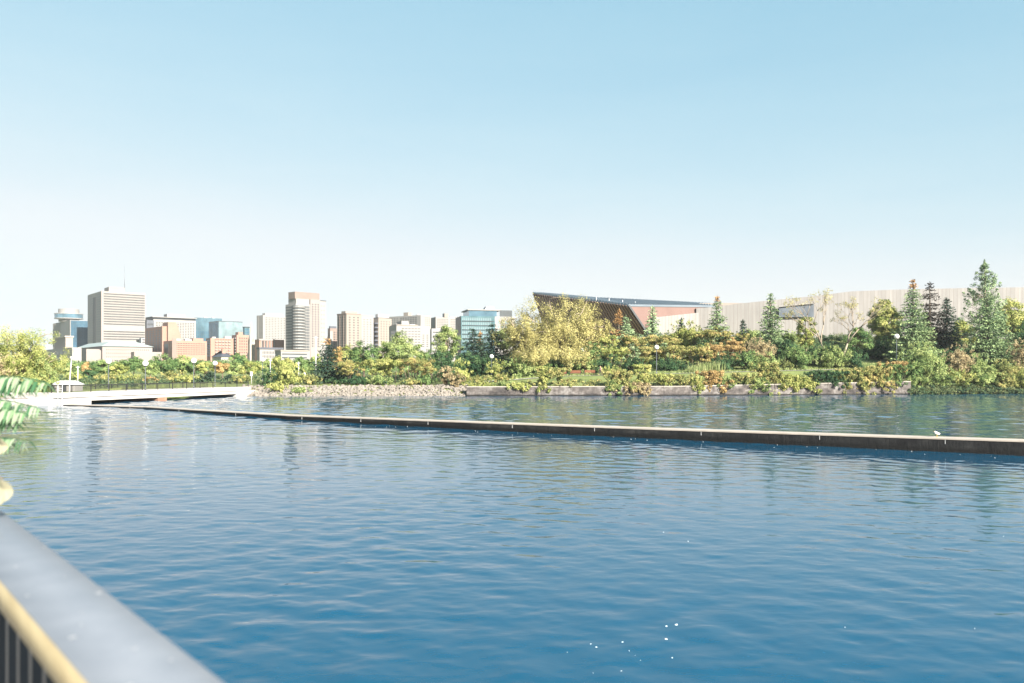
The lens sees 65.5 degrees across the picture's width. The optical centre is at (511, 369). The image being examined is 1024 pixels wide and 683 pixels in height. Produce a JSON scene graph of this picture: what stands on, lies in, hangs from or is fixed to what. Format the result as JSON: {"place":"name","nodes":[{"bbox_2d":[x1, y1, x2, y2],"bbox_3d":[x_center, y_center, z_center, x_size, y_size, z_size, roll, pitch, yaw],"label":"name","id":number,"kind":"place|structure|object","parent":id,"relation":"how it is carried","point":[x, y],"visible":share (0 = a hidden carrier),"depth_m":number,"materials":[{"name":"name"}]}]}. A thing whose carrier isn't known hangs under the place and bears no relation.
{"place":"outdoors","nodes":[
{"label":"outdoors","id":0,"kind":"place"},
{"bbox_2d":[0,393,1023,682],"bbox_3d":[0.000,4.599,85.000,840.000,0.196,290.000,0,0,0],"label":"water","id":1,"kind":"structure","parent":0,"point":[236,549],"depth_m":22.04,"materials":[{"name":"blue liquid"}]},
{"bbox_2d":[63,404,1023,455],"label":"dividing wall","id":2,"kind":"structure","parent":1,"relation":"in","point":[995,446],"depth_m":51.22,"materials":[{"name":"concrete"}]},
{"bbox_2d":[1,338,1023,401],"bbox_3d":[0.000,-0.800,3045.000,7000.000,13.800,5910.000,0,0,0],"label":"ground","id":3,"kind":"structure","parent":0,"point":[794,372],"depth_m":150.25,"materials":[{"name":"green plant"}]},
{"bbox_2d":[0,324,72,379],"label":"old tree","id":4,"kind":"object","parent":3,"relation":"on","point":[23,353],"visible":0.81,"depth_m":111.21,"materials":[{"name":"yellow plant"}]},
{"bbox_2d":[32,353,60,391],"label":"bush","id":5,"kind":"object","parent":3,"relation":"on","point":[47,365],"visible":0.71,"depth_m":108.82,"materials":[{"name":"green plant"}]},
{"bbox_2d":[29,347,81,362],"bbox_3d":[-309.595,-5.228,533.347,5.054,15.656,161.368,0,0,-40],"label":"white office","id":6,"kind":"structure","parent":3,"relation":"on","point":[75,353],"depth_m":475.39,"materials":[{"name":"concrete"}]},
{"bbox_2d":[53,309,87,348],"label":"round top hotel","id":7,"kind":"structure","parent":3,"relation":"on","point":[72,322],"depth_m":792.41,"materials":[{"name":"glass"}]},
{"bbox_2d":[88,265,144,343],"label":"office tower","id":8,"kind":"structure","parent":3,"relation":"on","point":[116,314],"depth_m":712.54,"materials":[{"name":"beige concrete"}]},
{"bbox_2d":[77,341,161,361],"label":"stone library","id":9,"kind":"structure","parent":3,"relation":"on","point":[113,351],"depth_m":548.11,"materials":[{"name":"white stone"}]},
{"bbox_2d":[3,381,254,405],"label":"road bridge","id":10,"kind":"structure","parent":3,"relation":"on","point":[88,396],"depth_m":114.30,"materials":[{"name":"concrete"}]},
{"bbox_2d":[145,322,181,360],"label":"brick apartment","id":11,"kind":"structure","parent":3,"relation":"on","point":[155,337],"depth_m":564.22,"materials":[{"name":"beige brick"}]},
{"bbox_2d":[148,353,182,375],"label":"leafy tree","id":12,"kind":"object","parent":3,"relation":"on","point":[165,365],"visible":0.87,"depth_m":184.31,"materials":[{"name":"green plant"}]},
{"bbox_2d":[145,314,196,340],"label":"white hotel","id":13,"kind":"structure","parent":3,"relation":"on","point":[187,328],"depth_m":756.97,"materials":[{"name":"concrete"}]},
{"bbox_2d":[163,338,206,360],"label":"brick wing","id":14,"kind":"structure","parent":3,"relation":"on","point":[196,348],"depth_m":553.18,"materials":[{"name":"brick"}]},
{"bbox_2d":[195,317,221,340],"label":"glass office","id":15,"kind":"structure","parent":3,"relation":"on","point":[202,328],"depth_m":824.83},
{"bbox_2d":[206,336,232,360],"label":"brick terrace","id":16,"kind":"structure","parent":3,"relation":"on","point":[215,345],"depth_m":604.76,"materials":[{"name":"beige brick"}]},
{"bbox_2d":[209,321,241,338],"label":"curved glass office","id":17,"kind":"structure","parent":3,"relation":"on","point":[219,329],"depth_m":775.79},
{"bbox_2d":[232,332,248,358],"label":"brick block","id":18,"kind":"structure","parent":3,"relation":"on","point":[240,342],"depth_m":613.38,"materials":[{"name":"beige brick"}]},
{"bbox_2d":[2,348,516,374],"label":"distant wood","id":19,"kind":"object","parent":3,"relation":"on","point":[79,363],"visible":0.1,"depth_m":261.05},
{"bbox_2d":[255,339,283,360],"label":"arcade hall","id":20,"kind":"structure","parent":3,"relation":"on","point":[269,343],"depth_m":524.77,"materials":[{"name":"concrete"}]},
{"bbox_2d":[256,347,283,361],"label":"colonnade building","id":21,"kind":"structure","parent":3,"relation":"on","point":[266,352],"depth_m":452.47,"materials":[{"name":"white concrete"}]},
{"bbox_2d":[47,363,494,387],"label":"park undergrowth","id":22,"kind":"object","parent":3,"relation":"on","point":[84,381],"visible":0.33,"depth_m":147.47,"materials":[{"name":"plant"}]},
{"bbox_2d":[257,313,284,349],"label":"white apartment","id":23,"kind":"structure","parent":3,"relation":"on","point":[270,326],"depth_m":746.60,"materials":[{"name":"concrete"}]},
{"bbox_2d":[270,364,307,384],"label":"bush","id":24,"kind":"object","parent":3,"relation":"on","point":[291,377],"visible":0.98,"depth_m":142.66,"materials":[{"name":"green plant"}]},
{"bbox_2d":[274,350,308,360],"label":"white block","id":25,"kind":"structure","parent":3,"relation":"on","point":[290,354],"depth_m":434.24,"materials":[{"name":"concrete"}]},
{"bbox_2d":[285,292,325,360],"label":"condominium tower","id":26,"kind":"structure","parent":3,"relation":"on","point":[305,318],"depth_m":506.57,"materials":[{"name":"white concrete"}]},
{"bbox_2d":[307,338,347,383],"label":"spruce tree","id":27,"kind":"object","parent":3,"relation":"on","point":[323,375],"visible":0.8,"depth_m":149.31,"materials":[{"name":"green plant"}]},
{"bbox_2d":[335,359,366,383],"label":"sumac","id":28,"kind":"object","parent":3,"relation":"on","point":[346,364],"visible":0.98,"depth_m":145.54,"materials":[{"name":"yellow plant"}]},
{"bbox_2d":[242,384,466,395],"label":"shore rubble","id":29,"kind":"object","parent":3,"relation":"on","point":[327,390],"visible":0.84,"depth_m":140.62,"materials":[{"name":"stone"}]},
{"bbox_2d":[337,311,373,357],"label":"beige apartment","id":30,"kind":"structure","parent":3,"relation":"on","point":[353,328],"depth_m":525.61,"materials":[{"name":"white concrete"}]},
{"bbox_2d":[345,340,381,376],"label":"leafy tree","id":31,"kind":"object","parent":3,"relation":"on","point":[358,354],"visible":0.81,"depth_m":167.34,"materials":[{"name":"green plant"}]},
{"bbox_2d":[353,358,395,383],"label":"sumac","id":32,"kind":"object","parent":3,"relation":"on","point":[376,364],"visible":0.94,"depth_m":146.86,"materials":[{"name":"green plant"}]},
{"bbox_2d":[374,314,391,361],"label":"balcony apartment","id":33,"kind":"structure","parent":3,"relation":"on","point":[382,323],"depth_m":542.57,"materials":[{"name":"white concrete"}]},
{"bbox_2d":[381,330,420,377],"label":"leafy tree","id":34,"kind":"object","parent":3,"relation":"on","point":[402,344],"visible":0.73,"depth_m":168.64,"materials":[{"name":"green plant"}]},
{"bbox_2d":[389,321,429,359],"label":"terrace apartment","id":35,"kind":"structure","parent":3,"relation":"on","point":[417,334],"depth_m":485.64,"materials":[{"name":"white concrete"}]},
{"bbox_2d":[389,312,430,328],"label":"gridded apartment","id":36,"kind":"structure","parent":3,"relation":"on","point":[421,320],"depth_m":646.60,"materials":[{"name":"white concrete"}]},
{"bbox_2d":[396,357,435,378],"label":"sumac","id":37,"kind":"object","parent":3,"relation":"on","point":[410,362],"visible":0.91,"depth_m":147.33,"materials":[{"name":"yellow plant"}]},
{"bbox_2d":[431,313,455,361],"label":"long apartment","id":38,"kind":"structure","parent":3,"relation":"on","point":[439,322],"depth_m":663.39,"materials":[{"name":"beige concrete"}]},
{"bbox_2d":[431,325,463,362],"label":"leafy tree","id":39,"kind":"object","parent":3,"relation":"on","point":[445,330],"visible":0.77,"depth_m":174.86,"materials":[{"name":"green plant"}]},
{"bbox_2d":[455,351,481,372],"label":"leafy tree","id":40,"kind":"object","parent":3,"relation":"on","point":[472,358],"visible":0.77,"depth_m":155.89,"materials":[{"name":"green plant"}]},
{"bbox_2d":[454,327,487,378],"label":"spruce tree","id":41,"kind":"object","parent":3,"relation":"on","point":[473,343],"visible":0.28,"depth_m":165.55,"materials":[{"name":"green plant"}]},
{"bbox_2d":[468,353,496,377],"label":"bush","id":42,"kind":"object","parent":3,"relation":"on","point":[480,371],"visible":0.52,"depth_m":158.83,"materials":[{"name":"green plant"}]},
{"bbox_2d":[455,306,514,359],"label":"teal glass block","id":43,"kind":"structure","parent":3,"relation":"on","point":[481,320],"depth_m":433.64,"materials":[{"name":"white glass"}]},
{"bbox_2d":[477,324,515,375],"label":"spruce tree","id":44,"kind":"object","parent":3,"relation":"on","point":[488,341],"visible":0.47,"depth_m":167.40,"materials":[{"name":"green plant"}]},
{"bbox_2d":[502,355,539,378],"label":"bush","id":45,"kind":"object","parent":3,"relation":"on","point":[520,371],"visible":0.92,"depth_m":153.49,"materials":[{"name":"green plant"}]},
{"bbox_2d":[490,315,560,357],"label":"old tree","id":46,"kind":"object","parent":3,"relation":"on","point":[515,333],"visible":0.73,"depth_m":163.54,"materials":[{"name":"yellow plant"}]},
{"bbox_2d":[503,337,600,372],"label":"old tree","id":47,"kind":"object","parent":3,"relation":"on","point":[536,355],"visible":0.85,"depth_m":154.50,"materials":[{"name":"plant"}]},
{"bbox_2d":[513,293,606,353],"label":"old tree","id":48,"kind":"object","parent":3,"relation":"on","point":[557,330],"visible":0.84,"depth_m":163.30,"materials":[{"name":"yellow plant"}]},
{"bbox_2d":[568,307,615,353],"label":"old tree","id":49,"kind":"object","parent":3,"relation":"on","point":[600,327],"visible":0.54,"depth_m":164.51,"materials":[{"name":"yellow plant"}]},
{"bbox_2d":[612,317,640,360],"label":"spruce tree","id":50,"kind":"object","parent":3,"relation":"on","point":[625,332],"visible":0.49,"depth_m":169.46,"materials":[{"name":"green plant"}]},
{"bbox_2d":[622,335,652,361],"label":"sumac","id":51,"kind":"object","parent":3,"relation":"on","point":[635,340],"visible":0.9,"depth_m":167.07,"materials":[{"name":"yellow plant"}]},
{"bbox_2d":[637,305,666,353],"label":"spruce tree","id":52,"kind":"object","parent":3,"relation":"on","point":[653,328],"visible":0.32,"depth_m":173.71,"materials":[{"name":"green plant"}]},
{"bbox_2d":[647,334,684,360],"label":"sumac","id":53,"kind":"object","parent":3,"relation":"on","point":[656,340],"visible":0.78,"depth_m":167.77,"materials":[{"name":"yellow plant"}]},
{"bbox_2d":[651,357,690,370],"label":"bush","id":54,"kind":"object","parent":3,"relation":"on","point":[669,365],"visible":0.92,"depth_m":157.69,"materials":[{"name":"green plant"}]},
{"bbox_2d":[651,344,694,362],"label":"sumac","id":55,"kind":"object","parent":3,"relation":"on","point":[676,349],"visible":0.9,"depth_m":160.99,"materials":[{"name":"yellow plant"}]},
{"bbox_2d":[664,320,702,347],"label":"bush","id":56,"kind":"object","parent":3,"relation":"on","point":[686,342],"visible":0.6,"depth_m":176.27,"materials":[{"name":"green plant"}]},
{"bbox_2d":[467,381,910,395],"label":"canal wall","id":57,"kind":"structure","parent":3,"relation":"on","point":[830,389],"depth_m":140.19,"materials":[{"name":"stone"}]},
{"bbox_2d":[535,366,551,392],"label":"creeper","id":58,"kind":"object","parent":57,"relation":"attached to","point":[541,374],"visible":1,"depth_m":138.70,"materials":[{"name":"green plant"}]},
{"bbox_2d":[534,367,572,386],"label":"creeper","id":59,"kind":"object","parent":57,"relation":"on","point":[552,373],"visible":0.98,"depth_m":138.91,"materials":[{"name":"green plant"}]},
{"bbox_2d":[600,368,646,391],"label":"creeper","id":60,"kind":"object","parent":57,"relation":"attached to","point":[618,375],"visible":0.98,"depth_m":139.22,"materials":[{"name":"green plant"}]},
{"bbox_2d":[625,372,673,385],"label":"creeper","id":61,"kind":"object","parent":57,"relation":"on","point":[649,376],"visible":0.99,"depth_m":139.44,"materials":[{"name":"green plant"}]},
{"bbox_2d":[649,374,699,386],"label":"creeper","id":62,"kind":"object","parent":57,"relation":"on","point":[683,379],"visible":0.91,"depth_m":140.14,"materials":[{"name":"green plant"}]},
{"bbox_2d":[695,369,733,393],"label":"creeper","id":63,"kind":"object","parent":57,"relation":"attached to","point":[711,377],"visible":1,"depth_m":141.28,"materials":[{"name":"orange plant"}]},
{"bbox_2d":[724,372,765,387],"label":"creeper","id":64,"kind":"object","parent":57,"relation":"attached to","point":[739,376],"visible":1,"depth_m":142.06,"materials":[{"name":"green plant"}]},
{"bbox_2d":[749,361,793,390],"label":"creeper","id":65,"kind":"object","parent":57,"relation":"attached to","point":[762,367],"visible":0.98,"depth_m":143.06,"materials":[{"name":"green plant"}]},
{"bbox_2d":[770,373,806,394],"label":"creeper","id":66,"kind":"object","parent":57,"relation":"attached to","point":[790,378],"visible":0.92,"depth_m":143.33,"materials":[{"name":"green plant"}]},
{"bbox_2d":[803,369,849,388],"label":"creeper","id":67,"kind":"object","parent":57,"relation":"attached to","point":[822,375],"visible":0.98,"depth_m":144.75,"materials":[{"name":"green plant"}]},
{"bbox_2d":[835,367,877,394],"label":"creeper","id":68,"kind":"object","parent":57,"relation":"attached to","point":[859,378],"visible":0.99,"depth_m":145.47,"materials":[{"name":"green plant"}]},
{"bbox_2d":[840,365,897,393],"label":"creeper","id":69,"kind":"object","parent":57,"relation":"attached to","point":[878,379],"visible":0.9,"depth_m":146.05,"materials":[{"name":"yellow plant"}]},
{"bbox_2d":[877,363,912,387],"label":"creeper","id":70,"kind":"object","parent":57,"relation":"attached to","point":[898,376],"visible":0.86,"depth_m":146.66,"materials":[{"name":"green plant"}]},
{"bbox_2d":[460,374,926,392],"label":"bank undergrowth","id":71,"kind":"object","parent":3,"relation":"on","point":[603,383],"visible":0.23,"depth_m":143.43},
{"bbox_2d":[680,343,717,363],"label":"sumac","id":72,"kind":"object","parent":3,"relation":"on","point":[702,351],"visible":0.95,"depth_m":159.62,"materials":[{"name":"yellow plant"}]},
{"bbox_2d":[696,295,734,355],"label":"spruce tree","id":73,"kind":"object","parent":3,"relation":"on","point":[715,323],"visible":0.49,"depth_m":173.62,"materials":[{"name":"green plant"}]},
{"bbox_2d":[705,343,745,360],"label":"sumac","id":74,"kind":"object","parent":3,"relation":"on","point":[717,348],"visible":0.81,"depth_m":160.94,"materials":[{"name":"orange plant"}]},
{"bbox_2d":[492,362,969,380],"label":"lawn grass","id":75,"kind":"structure","parent":3,"relation":"on","point":[812,367],"depth_m":157.41,"materials":[{"name":"plant"}]},
{"bbox_2d":[731,349,764,369],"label":"bush","id":76,"kind":"object","parent":3,"relation":"on","point":[747,357],"visible":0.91,"depth_m":156.88,"materials":[{"name":"green plant"}]},
{"bbox_2d":[492,332,1006,376],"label":"slope undergrowth","id":77,"kind":"object","parent":3,"relation":"on","point":[836,337],"visible":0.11,"depth_m":180.99,"materials":[{"name":"plant"}]},
{"bbox_2d":[740,337,777,366],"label":"bush","id":78,"kind":"object","parent":3,"relation":"on","point":[761,347],"visible":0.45,"depth_m":162.86,"materials":[{"name":"beige plant"}]},
{"bbox_2d":[751,293,788,359],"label":"spruce tree","id":79,"kind":"object","parent":3,"relation":"on","point":[770,330],"visible":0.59,"depth_m":171.50,"materials":[{"name":"green plant"}]},
{"bbox_2d":[533,287,1023,338],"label":"copper museum","id":80,"kind":"structure","parent":3,"relation":"on","point":[635,311],"depth_m":201.20,"materials":[{"name":"metal"}]},
{"bbox_2d":[779,304,813,316],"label":"window","id":81,"kind":"structure","parent":80,"relation":"in","point":[781,309],"depth_m":201.52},
{"bbox_2d":[778,343,819,369],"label":"bush","id":82,"kind":"object","parent":3,"relation":"on","point":[798,357],"visible":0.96,"depth_m":159.06,"materials":[{"name":"green plant"}]},
{"bbox_2d":[796,316,818,353],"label":"leafy tree","id":83,"kind":"object","parent":3,"relation":"on","point":[808,339],"visible":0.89,"depth_m":171.21,"materials":[{"name":"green plant"}]},
{"bbox_2d":[812,344,852,367],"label":"bush","id":84,"kind":"object","parent":3,"relation":"on","point":[830,360],"visible":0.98,"depth_m":159.25,"materials":[{"name":"green plant"}]},
{"bbox_2d":[782,288,893,355],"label":"sparse tree","id":85,"kind":"object","parent":3,"relation":"on","point":[824,296],"visible":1,"depth_m":163.42,"materials":[{"name":"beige plant"}]},
{"bbox_2d":[843,346,868,367],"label":"bush","id":86,"kind":"object","parent":3,"relation":"on","point":[854,361],"visible":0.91,"depth_m":158.94,"materials":[{"name":"green plant"}]},
{"bbox_2d":[841,327,873,358],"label":"leafy tree","id":87,"kind":"object","parent":3,"relation":"on","point":[860,334],"visible":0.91,"depth_m":168.91,"materials":[{"name":"green plant"}]},
{"bbox_2d":[861,335,897,359],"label":"bush","id":88,"kind":"object","parent":3,"relation":"on","point":[879,349],"visible":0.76,"depth_m":172.91,"materials":[{"name":"green plant"}]},
{"bbox_2d":[866,299,904,342],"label":"leafy tree","id":89,"kind":"object","parent":3,"relation":"on","point":[880,326],"visible":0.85,"depth_m":176.44,"materials":[{"name":"green plant"}]},
{"bbox_2d":[882,279,942,362],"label":"spruce tree","id":90,"kind":"object","parent":3,"relation":"on","point":[914,331],"visible":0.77,"depth_m":165.42,"materials":[{"name":"green plant"}]},
{"bbox_2d":[895,360,932,380],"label":"bush","id":91,"kind":"object","parent":3,"relation":"on","point":[919,371],"visible":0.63,"depth_m":151.26,"materials":[{"name":"green plant"}]},
{"bbox_2d":[896,340,946,378],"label":"bush","id":92,"kind":"object","parent":3,"relation":"on","point":[923,356],"visible":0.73,"depth_m":152.26,"materials":[{"name":"green plant"}]},
{"bbox_2d":[908,281,952,347],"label":"spruce tree","id":93,"kind":"object","parent":3,"relation":"on","point":[930,314],"visible":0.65,"depth_m":169.51,"materials":[{"name":"green plant"}]},
{"bbox_2d":[917,364,961,387],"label":"bush","id":94,"kind":"object","parent":3,"relation":"on","point":[942,378],"visible":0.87,"depth_m":150.49,"materials":[{"name":"green plant"}]},
{"bbox_2d":[926,297,968,359],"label":"spruce tree","id":95,"kind":"object","parent":3,"relation":"on","point":[947,320],"visible":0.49,"depth_m":170.21,"materials":[{"name":"green plant"}]},
{"bbox_2d":[941,342,977,376],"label":"bush","id":96,"kind":"object","parent":3,"relation":"on","point":[961,360],"visible":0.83,"depth_m":153.96,"materials":[{"name":"beige plant"}]},
{"bbox_2d":[897,374,1023,393],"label":"shore undergrowth","id":97,"kind":"object","parent":3,"relation":"on","point":[970,388],"visible":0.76,"depth_m":150.03,"materials":[{"name":"plant"}]},
{"bbox_2d":[946,368,979,386],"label":"bush","id":98,"kind":"object","parent":3,"relation":"on","point":[964,378],"visible":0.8,"depth_m":151.49,"materials":[{"name":"green plant"}]},
{"bbox_2d":[963,353,996,382],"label":"bush","id":99,"kind":"object","parent":3,"relation":"on","point":[980,364],"visible":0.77,"depth_m":152.73,"materials":[{"name":"green plant"}]},
{"bbox_2d":[951,259,1016,347],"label":"spruce tree","id":100,"kind":"object","parent":3,"relation":"on","point":[983,277],"visible":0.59,"depth_m":175.75,"materials":[{"name":"green plant"}]},
{"bbox_2d":[970,367,1004,386],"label":"bush","id":101,"kind":"object","parent":3,"relation":"on","point":[985,379],"visible":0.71,"depth_m":151.62,"materials":[{"name":"green plant"}]},
{"bbox_2d":[955,293,1021,366],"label":"spruce tree","id":102,"kind":"object","parent":3,"relation":"on","point":[992,349],"visible":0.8,"depth_m":162.00,"materials":[{"name":"green plant"}]},
{"bbox_2d":[990,358,1023,385],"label":"bush","id":103,"kind":"object","parent":3,"relation":"on","point":[1011,370],"visible":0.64,"depth_m":153.36,"materials":[{"name":"green plant"}]},
{"bbox_2d":[995,297,1023,338],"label":"leafy tree","id":104,"kind":"object","parent":3,"relation":"on","point":[1013,321],"visible":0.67,"depth_m":176.25,"materials":[{"name":"green plant"}]},
{"bbox_2d":[1005,337,1023,370],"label":"bush","id":105,"kind":"object","parent":3,"relation":"on","point":[1019,354],"visible":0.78,"depth_m":156.85,"materials":[{"name":"beige plant"}]},
{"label":"promenade","id":106,"kind":"structure","parent":0,"visible":0},
{"bbox_2d":[0,376,55,504],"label":"ailanthus shrub","id":107,"kind":"object","parent":106,"relation":"on","point":[17,385],"visible":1,"depth_m":4.61,"materials":[{"name":"green plant"}]},
{"bbox_2d":[0,510,223,682],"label":"guard railing","id":108,"kind":"object","parent":106,"relation":"on","point":[62,620],"visible":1,"depth_m":1.62,"materials":[{"name":"metal"}]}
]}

